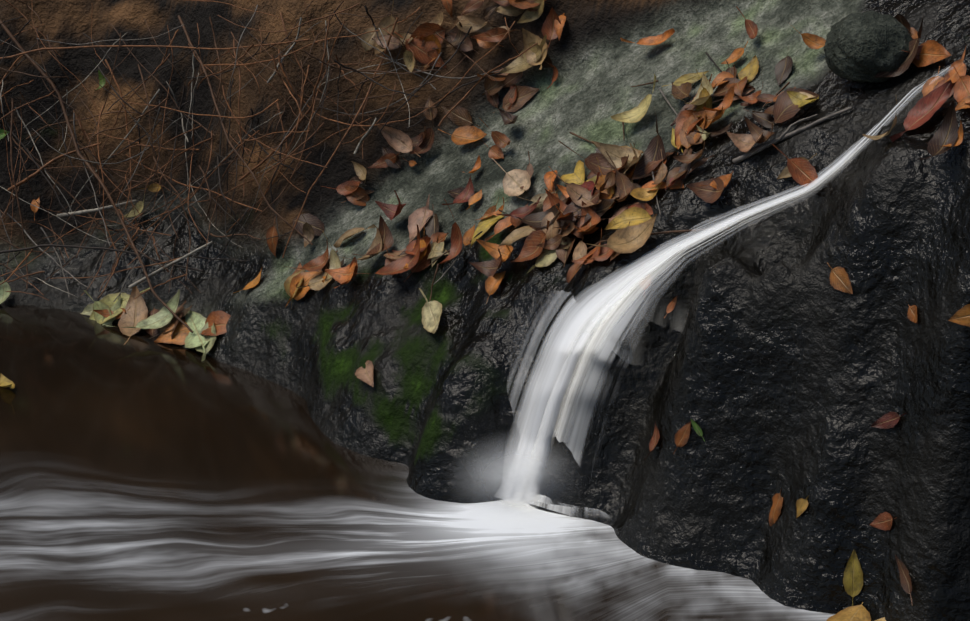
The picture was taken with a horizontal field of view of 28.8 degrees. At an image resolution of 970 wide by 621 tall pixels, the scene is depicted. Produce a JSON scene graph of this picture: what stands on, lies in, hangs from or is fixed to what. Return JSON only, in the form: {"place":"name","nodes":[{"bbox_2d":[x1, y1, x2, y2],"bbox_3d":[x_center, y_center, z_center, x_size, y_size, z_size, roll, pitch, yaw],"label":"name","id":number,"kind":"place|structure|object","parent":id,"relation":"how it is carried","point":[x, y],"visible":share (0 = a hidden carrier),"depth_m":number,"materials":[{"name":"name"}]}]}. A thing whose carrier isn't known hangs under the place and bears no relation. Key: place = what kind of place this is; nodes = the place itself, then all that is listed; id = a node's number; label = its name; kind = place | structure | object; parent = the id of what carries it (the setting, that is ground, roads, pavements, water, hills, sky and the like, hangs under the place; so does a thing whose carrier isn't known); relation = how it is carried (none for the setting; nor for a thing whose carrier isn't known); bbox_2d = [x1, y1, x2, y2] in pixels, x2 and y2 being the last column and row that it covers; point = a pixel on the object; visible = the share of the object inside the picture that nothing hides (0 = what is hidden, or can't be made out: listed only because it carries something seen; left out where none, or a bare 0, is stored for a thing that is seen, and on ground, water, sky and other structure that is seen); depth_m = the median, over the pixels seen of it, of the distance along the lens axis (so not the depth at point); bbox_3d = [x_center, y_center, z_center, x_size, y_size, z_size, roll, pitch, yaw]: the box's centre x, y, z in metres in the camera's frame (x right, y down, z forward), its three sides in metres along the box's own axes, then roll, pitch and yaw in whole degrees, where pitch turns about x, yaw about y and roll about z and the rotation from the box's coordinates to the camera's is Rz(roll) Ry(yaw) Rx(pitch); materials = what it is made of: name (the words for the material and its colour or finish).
{"place":"outdoors","nodes":[
{"label":"outdoors","id":0,"kind":"place"},
{"bbox_2d":[0,0,969,620],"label":"rock face","id":1,"kind":"object","parent":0,"point":[774,364],"visible":0.65,"depth_m":2.34,"materials":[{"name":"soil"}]},
{"bbox_2d":[0,303,834,620],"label":"water pool","id":2,"kind":"structure","parent":1,"relation":"on","point":[144,475],"depth_m":2.27,"materials":[{"name":"brown liquid"}]},
{"bbox_2d":[448,432,580,521],"bbox_3d":[0.037,0.207,2.267,0.177,0.121,0.054,0,20,-1],"label":"waterfall spray","id":3,"kind":"object","parent":2,"relation":"on","point":[516,482],"visible":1,"depth_m":2.25,"materials":[{"name":"white liquid"}]},
{"bbox_2d":[545,288,685,517],"bbox_3d":[0.188,0.101,2.275,0.241,0.292,0.140,6,21,16],"label":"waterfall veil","id":4,"kind":"object","parent":2,"relation":"on","point":[586,510],"visible":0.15,"depth_m":2.27,"materials":[{"name":"liquid"}]},
{"bbox_2d":[606,311,644,363],"bbox_3d":[0.135,0.110,2.290,0.135,0.265,0.071,9,22,24],"label":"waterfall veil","id":5,"kind":"object","parent":4,"relation":"on","point":[626,342],"visible":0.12,"depth_m":2.27,"materials":[{"name":"liquid"}]},
{"bbox_2d":[0,0,852,332],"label":"twigs","id":6,"kind":"object","parent":1,"relation":"on","point":[242,148],"visible":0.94,"depth_m":2.91,"materials":[{"name":"brown plant"}]},
{"bbox_2d":[0,0,969,620],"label":"autumn leaves","id":7,"kind":"object","parent":1,"relation":"on","point":[580,206],"visible":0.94,"depth_m":2.43,"materials":[{"name":"orange plant"}]},
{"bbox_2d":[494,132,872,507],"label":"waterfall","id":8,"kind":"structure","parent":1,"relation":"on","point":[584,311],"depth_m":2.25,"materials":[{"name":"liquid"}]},
{"bbox_2d":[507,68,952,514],"bbox_3d":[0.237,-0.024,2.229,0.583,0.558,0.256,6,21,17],"label":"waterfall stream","id":9,"kind":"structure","parent":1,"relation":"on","point":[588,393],"depth_m":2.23,"materials":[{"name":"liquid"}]},
{"bbox_2d":[824,10,912,82],"bbox_3d":[0.447,-0.307,2.201,0.104,0.086,0.101,0,20,-1],"label":"rock","id":10,"kind":"object","parent":1,"relation":"on","point":[867,46],"visible":0.92,"depth_m":2.17,"materials":[{"name":"stone"}]}
]}

